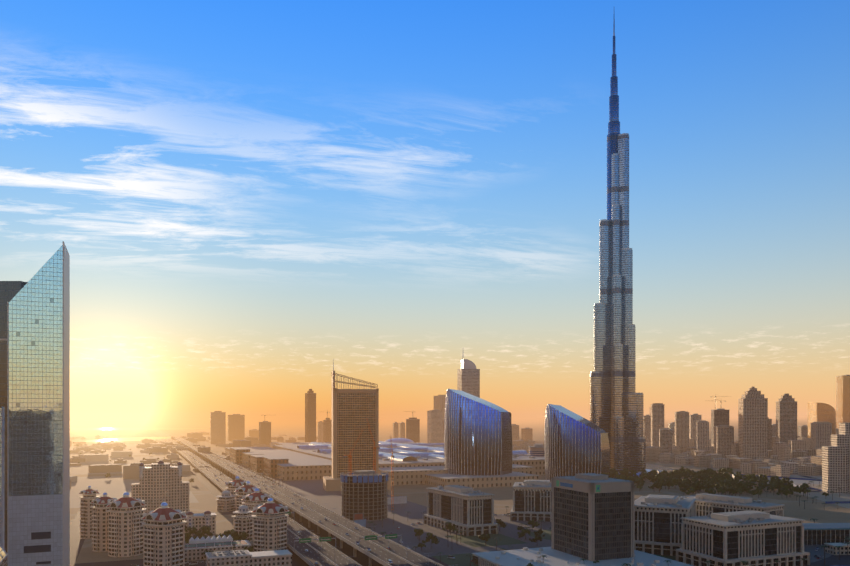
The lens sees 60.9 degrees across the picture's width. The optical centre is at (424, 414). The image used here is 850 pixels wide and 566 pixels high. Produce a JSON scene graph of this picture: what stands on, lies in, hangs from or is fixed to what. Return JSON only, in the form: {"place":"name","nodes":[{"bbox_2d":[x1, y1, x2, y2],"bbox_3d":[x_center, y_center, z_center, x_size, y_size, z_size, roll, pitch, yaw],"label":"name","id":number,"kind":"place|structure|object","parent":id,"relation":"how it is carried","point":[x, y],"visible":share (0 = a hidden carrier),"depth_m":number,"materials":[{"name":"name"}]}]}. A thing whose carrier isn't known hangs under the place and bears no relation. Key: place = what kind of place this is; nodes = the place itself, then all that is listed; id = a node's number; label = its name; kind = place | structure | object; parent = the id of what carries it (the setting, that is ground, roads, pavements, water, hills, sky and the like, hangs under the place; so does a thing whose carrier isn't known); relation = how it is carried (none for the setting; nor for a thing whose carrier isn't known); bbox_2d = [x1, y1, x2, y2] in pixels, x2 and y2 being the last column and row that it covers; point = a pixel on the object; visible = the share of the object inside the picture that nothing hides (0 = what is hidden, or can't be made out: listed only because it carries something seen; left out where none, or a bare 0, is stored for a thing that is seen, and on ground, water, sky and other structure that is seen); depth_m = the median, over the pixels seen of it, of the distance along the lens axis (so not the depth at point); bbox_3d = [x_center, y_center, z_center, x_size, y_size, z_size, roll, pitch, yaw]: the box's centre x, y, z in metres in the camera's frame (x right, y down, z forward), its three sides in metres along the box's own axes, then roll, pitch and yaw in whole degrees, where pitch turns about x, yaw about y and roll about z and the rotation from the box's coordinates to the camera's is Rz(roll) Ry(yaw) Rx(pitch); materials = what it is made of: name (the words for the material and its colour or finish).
{"place":"outdoors","nodes":[
{"label":"outdoors","id":0,"kind":"place"},
{"bbox_2d":[0,407,7,565],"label":"building","id":1,"kind":"structure","parent":0,"point":[3,558],"depth_m":248.59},
{"bbox_2d":[205,550,291,565],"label":"building","id":2,"kind":"structure","parent":0,"point":[248,558],"depth_m":460.23,"materials":[{"name":"concrete"}]},
{"bbox_2d":[0,0,849,414],"label":"sky","id":3,"kind":"structure","parent":0,"point":[246,199],"materials":[{"name":"blue"}]},
{"bbox_2d":[70,427,797,474],"bbox_3d":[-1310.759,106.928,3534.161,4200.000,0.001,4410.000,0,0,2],"label":"water","id":4,"kind":"structure","parent":0,"point":[653,467],"depth_m":3303.35,"materials":[{"name":"teal liquid"}]},
{"bbox_2d":[70,415,849,563],"bbox_3d":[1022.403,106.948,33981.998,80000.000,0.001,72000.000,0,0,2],"label":"ground","id":5,"kind":"structure","parent":0,"point":[294,427],"depth_m":2542.86,"materials":[{"name":"sand"}]},
{"bbox_2d":[78,484,99,538],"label":"apartment building","id":6,"kind":"structure","parent":5,"relation":"on","point":[89,495],"depth_m":620.43,"materials":[{"name":"beige concrete"}]},
{"bbox_2d":[90,493,117,551],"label":"apartment building","id":7,"kind":"structure","parent":5,"relation":"on","point":[99,527],"depth_m":562.25,"materials":[{"name":"beige concrete"}]},
{"bbox_2d":[106,492,145,556],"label":"apartment building","id":8,"kind":"structure","parent":5,"relation":"on","point":[125,526],"depth_m":542.82,"materials":[{"name":"beige concrete"}]},
{"bbox_2d":[131,461,188,513],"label":"apartment building","id":9,"kind":"structure","parent":5,"relation":"on","point":[158,485],"depth_m":754.89,"materials":[{"name":"concrete"}]},
{"bbox_2d":[70,432,317,488],"bbox_3d":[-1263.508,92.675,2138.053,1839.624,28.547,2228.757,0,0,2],"label":"sheds","id":10,"kind":"object","parent":5,"relation":"on","point":[130,470],"visible":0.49,"depth_m":2011.08,"materials":[{"name":"white stone"}]},
{"bbox_2d":[188,527,200,535],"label":"tree","id":11,"kind":"object","parent":5,"relation":"on","point":[192,530],"visible":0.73,"depth_m":601.07,"materials":[{"name":"green plant"}]},
{"bbox_2d":[182,511,216,535],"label":"apartment building","id":12,"kind":"structure","parent":5,"relation":"on","point":[200,520],"depth_m":640.45,"materials":[{"name":"concrete"}]},
{"bbox_2d":[196,526,212,536],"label":"tree","id":13,"kind":"object","parent":5,"relation":"on","point":[206,531],"visible":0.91,"depth_m":603.64,"materials":[{"name":"green plant"}]},
{"bbox_2d":[210,411,225,443],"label":"building","id":14,"kind":"structure","parent":5,"relation":"on","point":[217,427],"depth_m":2603.41,"materials":[{"name":"concrete"}]},
{"bbox_2d":[185,535,250,560],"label":"building","id":15,"kind":"structure","parent":5,"relation":"on","point":[196,548],"depth_m":538.38,"materials":[{"name":"concrete"}]},
{"bbox_2d":[216,491,235,510],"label":"apartment building","id":16,"kind":"structure","parent":5,"relation":"on","point":[226,500],"depth_m":798.24,"materials":[{"name":"beige concrete"}]},
{"bbox_2d":[227,414,244,440],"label":"building","id":17,"kind":"structure","parent":5,"relation":"on","point":[235,426],"depth_m":2905.56,"materials":[{"name":"concrete"}]},
{"bbox_2d":[232,505,252,540],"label":"apartment building","id":18,"kind":"structure","parent":5,"relation":"on","point":[242,519],"depth_m":606.84,"materials":[{"name":"beige concrete"}]},
{"bbox_2d":[237,531,250,540],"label":"tree","id":19,"kind":"object","parent":5,"relation":"on","point":[244,534],"visible":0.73,"depth_m":586.00,"materials":[{"name":"green plant"}]},
{"bbox_2d":[249,429,258,436],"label":"building","id":20,"kind":"structure","parent":5,"relation":"on","point":[254,432],"depth_m":3305.48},
{"bbox_2d":[259,421,270,444],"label":"building","id":21,"kind":"structure","parent":5,"relation":"on","point":[265,432],"depth_m":2503.06,"materials":[{"name":"concrete"}]},
{"bbox_2d":[305,389,315,441],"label":"skyscraper","id":22,"kind":"structure","parent":5,"relation":"on","point":[310,415],"depth_m":2298.22,"materials":[{"name":"concrete"}]},
{"bbox_2d":[318,421,322,441],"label":"building","id":23,"kind":"structure","parent":5,"relation":"on","point":[320,431],"depth_m":2701.12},
{"bbox_2d":[323,418,331,441],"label":"building","id":24,"kind":"structure","parent":5,"relation":"on","point":[327,429],"depth_m":2500.13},
{"bbox_2d":[323,362,390,490],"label":"skyscraper","id":25,"kind":"structure","parent":5,"relation":"on","point":[353,410],"depth_m":1028.79,"materials":[{"name":"concrete"}]},
{"bbox_2d":[225,441,544,487],"bbox_3d":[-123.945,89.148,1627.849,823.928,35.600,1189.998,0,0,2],"label":"shopping mall","id":26,"kind":"structure","parent":5,"relation":"on","point":[416,463],"depth_m":1225.18},
{"bbox_2d":[393,422,398,437],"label":"building","id":27,"kind":"structure","parent":5,"relation":"on","point":[395,429],"depth_m":2595.23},
{"bbox_2d":[385,438,413,442],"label":"mall dome","id":28,"kind":"structure","parent":5,"relation":"on","point":[399,440],"depth_m":2036.99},
{"bbox_2d":[399,422,404,437],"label":"building","id":29,"kind":"structure","parent":5,"relation":"on","point":[401,429],"depth_m":2643.89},
{"bbox_2d":[406,417,419,442],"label":"building","id":30,"kind":"structure","parent":5,"relation":"on","point":[413,429],"depth_m":2288.71,"materials":[{"name":"concrete"}]},
{"bbox_2d":[427,410,442,442],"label":"building","id":31,"kind":"structure","parent":5,"relation":"on","point":[434,426],"depth_m":1986.09,"materials":[{"name":"concrete"}]},
{"bbox_2d":[434,395,445,442],"bbox_3d":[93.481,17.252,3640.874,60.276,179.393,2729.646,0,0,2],"label":"building","id":32,"kind":"structure","parent":5,"relation":"on","point":[439,402],"depth_m":2509.30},
{"bbox_2d":[457,350,479,397],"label":"skyscraper","id":33,"kind":"structure","parent":5,"relation":"on","point":[468,376],"depth_m":1729.51,"materials":[{"name":"concrete"}]},
{"bbox_2d":[444,389,511,474],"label":"office tower","id":34,"kind":"structure","parent":5,"relation":"on","point":[477,435],"depth_m":1090.80,"materials":[{"name":"blue glass"}]},
{"bbox_2d":[511,424,518,440],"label":"building","id":35,"kind":"structure","parent":5,"relation":"on","point":[515,431],"depth_m":2574.92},
{"bbox_2d":[521,428,532,440],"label":"building","id":36,"kind":"structure","parent":5,"relation":"on","point":[526,434],"depth_m":2872.47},
{"bbox_2d":[528,444,544,456],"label":"building","id":37,"kind":"structure","parent":5,"relation":"on","point":[536,450],"depth_m":1355.49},
{"bbox_2d":[544,404,609,481],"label":"office tower","id":38,"kind":"structure","parent":5,"relation":"on","point":[574,443],"depth_m":1124.13,"materials":[{"name":"blue glass"}]},
{"bbox_2d":[590,19,650,477],"bbox_3d":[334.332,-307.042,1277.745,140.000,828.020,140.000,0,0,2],"label":"skyscraper","id":39,"kind":"structure","parent":5,"relation":"on","point":[616,407],"depth_m":1256.83,"materials":[{"name":"metal"}]},
{"bbox_2d":[644,415,650,441],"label":"skyscraper","id":40,"kind":"structure","parent":5,"relation":"on","point":[647,427],"depth_m":2264.84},
{"bbox_2d":[651,403,664,446],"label":"skyscraper","id":41,"kind":"structure","parent":5,"relation":"on","point":[657,416],"depth_m":1865.91,"materials":[{"name":"concrete"}]},
{"bbox_2d":[654,478,665,489],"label":"tree","id":42,"kind":"object","parent":5,"relation":"on","point":[660,481],"visible":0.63,"depth_m":1015.27,"materials":[{"name":"green plant"}]},
{"bbox_2d":[512,434,817,468],"bbox_3d":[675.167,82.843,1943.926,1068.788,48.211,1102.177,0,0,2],"label":"city buildings","id":43,"kind":"structure","parent":5,"relation":"on","point":[799,449],"depth_m":1621.77,"materials":[{"name":"concrete"}]},
{"bbox_2d":[659,428,671,452],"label":"skyscraper","id":44,"kind":"structure","parent":5,"relation":"on","point":[665,439],"depth_m":1717.40,"materials":[{"name":"concrete"}]},
{"bbox_2d":[664,478,674,489],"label":"tree","id":45,"kind":"object","parent":5,"relation":"on","point":[669,480],"visible":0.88,"depth_m":1020.13,"materials":[{"name":"green plant"}]},
{"bbox_2d":[668,422,674,433],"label":"skyscraper","id":46,"kind":"structure","parent":5,"relation":"on","point":[671,425],"depth_m":2263.88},
{"bbox_2d":[674,411,688,452],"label":"skyscraper","id":47,"kind":"structure","parent":5,"relation":"on","point":[682,429],"depth_m":1911.42,"materials":[{"name":"concrete"}]},
{"bbox_2d":[689,414,701,439],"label":"skyscraper","id":48,"kind":"structure","parent":5,"relation":"on","point":[694,419],"depth_m":2011.99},
{"bbox_2d":[689,482,701,493],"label":"tree","id":49,"kind":"object","parent":5,"relation":"on","point":[696,484],"visible":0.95,"depth_m":961.27,"materials":[{"name":"green plant"}]},
{"bbox_2d":[697,420,708,449],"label":"skyscraper","id":50,"kind":"structure","parent":5,"relation":"on","point":[702,434],"depth_m":1765.19,"materials":[{"name":"concrete"}]},
{"bbox_2d":[705,488,715,493],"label":"tree","id":51,"kind":"object","parent":5,"relation":"on","point":[710,491],"visible":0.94,"depth_m":915.96,"materials":[{"name":"green plant"}]},
{"bbox_2d":[712,483,723,494],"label":"tree","id":52,"kind":"object","parent":5,"relation":"on","point":[717,486],"visible":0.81,"depth_m":954.79,"materials":[{"name":"green plant"}]},
{"bbox_2d":[711,409,728,443],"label":"skyscraper","id":53,"kind":"structure","parent":5,"relation":"on","point":[719,417],"depth_m":2152.36,"materials":[{"name":"concrete"}]},
{"bbox_2d":[714,425,733,458],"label":"skyscraper","id":54,"kind":"structure","parent":5,"relation":"on","point":[723,438],"depth_m":1659.94,"materials":[{"name":"concrete"}]},
{"bbox_2d":[735,480,748,493],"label":"tree","id":55,"kind":"object","parent":5,"relation":"on","point":[741,484],"visible":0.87,"depth_m":968.29,"materials":[{"name":"green plant"}]},
{"bbox_2d":[743,474,756,480],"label":"tree","id":56,"kind":"object","parent":5,"relation":"on","point":[748,476],"visible":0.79,"depth_m":1079.14,"materials":[{"name":"green plant"}]},
{"bbox_2d":[738,387,767,458],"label":"skyscraper","id":57,"kind":"structure","parent":5,"relation":"on","point":[753,422],"depth_m":1602.63,"materials":[{"name":"concrete"}]},
{"bbox_2d":[755,474,768,481],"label":"tree","id":58,"kind":"object","parent":5,"relation":"on","point":[760,477],"visible":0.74,"depth_m":1069.85,"materials":[{"name":"green plant"}]},
{"bbox_2d":[768,417,771,449],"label":"skyscraper","id":59,"kind":"structure","parent":5,"relation":"on","point":[769,434],"depth_m":1860.31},
{"bbox_2d":[772,424,775,435],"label":"skyscraper","id":60,"kind":"structure","parent":5,"relation":"on","point":[773,429],"depth_m":2252.38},
{"bbox_2d":[773,480,785,488],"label":"tree","id":61,"kind":"object","parent":5,"relation":"on","point":[778,484],"visible":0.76,"depth_m":982.00,"materials":[{"name":"green plant"}]},
{"bbox_2d":[740,448,821,476],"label":"old town","id":62,"kind":"object","parent":5,"relation":"on","point":[769,467],"visible":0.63,"depth_m":1281.84},
{"bbox_2d":[776,394,796,444],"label":"skyscraper","id":63,"kind":"structure","parent":5,"relation":"on","point":[786,417],"depth_m":1802.34,"materials":[{"name":"concrete"}]},
{"bbox_2d":[730,474,849,508],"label":"site plots","id":64,"kind":"object","parent":5,"relation":"on","point":[836,497],"visible":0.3,"depth_m":973.30,"materials":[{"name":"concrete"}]},
{"bbox_2d":[782,477,793,484],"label":"tree","id":65,"kind":"object","parent":64,"relation":"on","point":[787,480],"visible":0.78,"depth_m":1021.81,"materials":[{"name":"green plant"}]},
{"bbox_2d":[742,474,849,565],"bbox_3d":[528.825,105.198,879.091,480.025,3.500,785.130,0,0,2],"label":"road","id":66,"kind":"structure","parent":64,"relation":"on","point":[829,502],"depth_m":1018.42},
{"bbox_2d":[822,423,849,493],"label":"high-rise building","id":67,"kind":"structure","parent":64,"relation":"on","point":[835,464],"depth_m":977.04,"materials":[{"name":"concrete"}]},
{"bbox_2d":[791,486,802,492],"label":"tree","id":68,"kind":"object","parent":5,"relation":"on","point":[798,489],"visible":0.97,"depth_m":933.96,"materials":[{"name":"green plant"}]},
{"bbox_2d":[798,425,807,436],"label":"skyscraper","id":69,"kind":"structure","parent":5,"relation":"on","point":[802,430],"depth_m":2446.74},
{"bbox_2d":[796,483,810,495],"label":"tree","id":70,"kind":"object","parent":5,"relation":"on","point":[803,485],"visible":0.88,"depth_m":936.80,"materials":[{"name":"green plant"}]},
{"bbox_2d":[811,422,831,448],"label":"skyscraper","id":71,"kind":"structure","parent":5,"relation":"on","point":[821,432],"depth_m":1752.15,"materials":[{"name":"concrete"}]},
{"bbox_2d":[808,402,835,437],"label":"skyscraper","id":72,"kind":"structure","parent":5,"relation":"on","point":[821,412],"depth_m":2239.19,"materials":[{"name":"concrete"}]},
{"bbox_2d":[802,523,849,544],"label":"office building","id":73,"kind":"structure","parent":5,"relation":"on","point":[818,533],"depth_m":590.80,"materials":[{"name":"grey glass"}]},
{"bbox_2d":[824,543,849,554],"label":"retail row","id":74,"kind":"object","parent":5,"relation":"on","point":[831,549],"visible":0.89,"depth_m":549.38,"materials":[{"name":"concrete"}]},
{"bbox_2d":[836,375,849,428],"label":"skyscraper","id":75,"kind":"structure","parent":5,"relation":"on","point":[842,398],"depth_m":2531.27,"materials":[{"name":"concrete"}]},
{"bbox_2d":[70,423,849,565],"bbox_3d":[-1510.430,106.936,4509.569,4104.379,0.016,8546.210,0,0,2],"label":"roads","id":76,"kind":"structure","parent":0,"point":[117,487],"depth_m":827.39,"materials":[{"name":"asphalt"}]},
{"bbox_2d":[0,281,26,552],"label":"dark tower","id":77,"kind":"structure","parent":76,"relation":"on","point":[9,290],"depth_m":425.15,"materials":[{"name":"black glass"}]},
{"bbox_2d":[7,241,69,565],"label":"skyscraper","id":78,"kind":"structure","parent":76,"relation":"on","point":[38,419],"depth_m":329.26,"materials":[{"name":"glass"}]},
{"bbox_2d":[141,502,186,565],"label":"apartment building","id":79,"kind":"structure","parent":76,"relation":"on","point":[164,535],"depth_m":493.38,"materials":[{"name":"beige concrete"}]},
{"bbox_2d":[225,474,245,507],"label":"apartment building","id":80,"kind":"structure","parent":76,"relation":"on","point":[237,482],"depth_m":825.82,"materials":[{"name":"beige concrete"}]},
{"bbox_2d":[234,481,261,510],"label":"apartment building","id":81,"kind":"structure","parent":76,"relation":"on","point":[246,489],"depth_m":755.50,"materials":[{"name":"beige concrete"}]},
{"bbox_2d":[241,488,270,514],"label":"apartment building","id":82,"kind":"structure","parent":76,"relation":"on","point":[256,498],"depth_m":694.27,"materials":[{"name":"beige concrete"}]},
{"bbox_2d":[163,439,361,565],"bbox_3d":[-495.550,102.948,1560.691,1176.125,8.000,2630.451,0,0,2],"label":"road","id":83,"kind":"structure","parent":76,"relation":"on","point":[324,553],"depth_m":562.44,"materials":[{"name":"asphalt"}]},
{"bbox_2d":[294,537,335,551],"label":"sign gantry","id":84,"kind":"object","parent":83,"relation":"on","point":[307,540],"visible":1,"depth_m":530.07,"materials":[{"name":"green metal"}]},
{"bbox_2d":[251,498,288,551],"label":"apartment building","id":85,"kind":"structure","parent":76,"relation":"on","point":[270,525],"depth_m":539.96,"materials":[{"name":"beige concrete"}]},
{"bbox_2d":[173,437,442,565],"bbox_3d":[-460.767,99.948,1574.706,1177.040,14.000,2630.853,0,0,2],"label":"viaduct","id":86,"kind":"object","parent":76,"relation":"on","point":[397,554],"visible":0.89,"depth_m":630.24,"materials":[{"name":"concrete"}]},
{"bbox_2d":[359,534,401,548],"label":"sign gantry","id":87,"kind":"object","parent":86,"relation":"on","point":[375,537],"visible":0.98,"depth_m":506.77,"materials":[{"name":"green metal"}]},
{"bbox_2d":[343,429,362,474],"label":"crane","id":88,"kind":"object","parent":76,"relation":"on","point":[350,467],"visible":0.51,"depth_m":734.22,"materials":[{"name":"metal"}]},
{"bbox_2d":[354,513,362,519],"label":"billboard","id":89,"kind":"object","parent":76,"relation":"on","point":[358,516],"visible":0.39,"depth_m":704.30,"materials":[{"name":"brown metal"}]},
{"bbox_2d":[354,519,365,526],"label":"billboard","id":90,"kind":"object","parent":76,"relation":"on","point":[361,522],"visible":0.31,"depth_m":638.00,"materials":[{"name":"grey metal"}]},
{"bbox_2d":[340,470,387,520],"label":"construction tower","id":91,"kind":"structure","parent":76,"relation":"on","point":[363,492],"depth_m":725.70,"materials":[{"name":"concrete"}]},
{"bbox_2d":[366,419,379,469],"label":"crane","id":92,"kind":"object","parent":76,"relation":"on","point":[374,447],"visible":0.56,"depth_m":743.47,"materials":[{"name":"metal"}]},
{"bbox_2d":[390,435,393,510],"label":"crane","id":93,"kind":"object","parent":76,"relation":"on","point":[392,455],"visible":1,"depth_m":797.73,"materials":[{"name":"metal"}]},
{"bbox_2d":[385,496,406,504],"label":"billboard","id":94,"kind":"object","parent":76,"relation":"on","point":[399,499],"visible":0.54,"depth_m":842.84,"materials":[{"name":"grey metal"}]},
{"bbox_2d":[478,533,490,545],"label":"tree","id":95,"kind":"object","parent":76,"relation":"on","point":[484,536],"visible":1,"depth_m":586.20,"materials":[{"name":"green plant"}]},
{"bbox_2d":[472,547,692,565],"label":"podium","id":96,"kind":"object","parent":76,"relation":"on","point":[524,556],"visible":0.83,"depth_m":496.69,"materials":[{"name":"grey concrete"}]},
{"bbox_2d":[383,514,831,562],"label":"ground","id":97,"kind":"structure","parent":0,"point":[444,545],"depth_m":611.28,"materials":[{"name":"concrete"}]},
{"bbox_2d":[414,529,423,536],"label":"tree","id":98,"kind":"object","parent":97,"relation":"on","point":[420,532],"visible":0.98,"depth_m":616.06,"materials":[{"name":"green plant"}]},
{"bbox_2d":[422,532,439,543],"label":"tree","id":99,"kind":"object","parent":97,"relation":"on","point":[431,537],"visible":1,"depth_m":572.52,"materials":[{"name":"green plant"}]},
{"bbox_2d":[443,522,456,534],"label":"tree","id":100,"kind":"object","parent":97,"relation":"on","point":[451,527],"visible":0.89,"depth_m":638.15,"materials":[{"name":"green plant"}]},
{"bbox_2d":[423,485,497,535],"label":"office building","id":101,"kind":"structure","parent":97,"relation":"on","point":[468,511],"depth_m":650.36,"materials":[{"name":"concrete"}]},
{"bbox_2d":[496,519,506,531],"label":"tree","id":102,"kind":"object","parent":97,"relation":"on","point":[502,524],"visible":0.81,"depth_m":656.44,"materials":[{"name":"green plant"}]},
{"bbox_2d":[517,528,530,538],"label":"tree","id":103,"kind":"object","parent":97,"relation":"on","point":[525,530],"visible":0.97,"depth_m":615.11,"materials":[{"name":"green plant"}]},
{"bbox_2d":[510,480,550,521],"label":"office building","id":104,"kind":"structure","parent":97,"relation":"on","point":[531,499],"depth_m":724.38,"materials":[{"name":"concrete"}]},
{"bbox_2d":[527,520,539,529],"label":"tree","id":105,"kind":"object","parent":97,"relation":"on","point":[533,523],"visible":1,"depth_m":663.70,"materials":[{"name":"green plant"}]},
{"bbox_2d":[529,535,541,541],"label":"tree","id":106,"kind":"object","parent":97,"relation":"on","point":[536,538],"visible":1,"depth_m":583.28,"materials":[{"name":"green plant"}]},
{"bbox_2d":[534,529,544,536],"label":"tree","id":107,"kind":"object","parent":97,"relation":"on","point":[539,532],"visible":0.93,"depth_m":613.28,"materials":[{"name":"green plant"}]},
{"bbox_2d":[551,473,633,560],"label":"office building","id":108,"kind":"structure","parent":97,"relation":"on","point":[592,516],"depth_m":501.44,"materials":[{"name":"concrete"}]},
{"bbox_2d":[634,494,695,555],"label":"office building","id":109,"kind":"structure","parent":97,"relation":"on","point":[658,521],"depth_m":553.69,"materials":[{"name":"concrete"}]},
{"bbox_2d":[679,493,784,516],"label":"office building","id":110,"kind":"structure","parent":97,"relation":"on","point":[706,504],"depth_m":601.75,"materials":[{"name":"concrete"}]},
{"bbox_2d":[676,510,809,565],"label":"office building","id":111,"kind":"structure","parent":97,"relation":"on","point":[752,538],"depth_m":502.57,"materials":[{"name":"concrete"}]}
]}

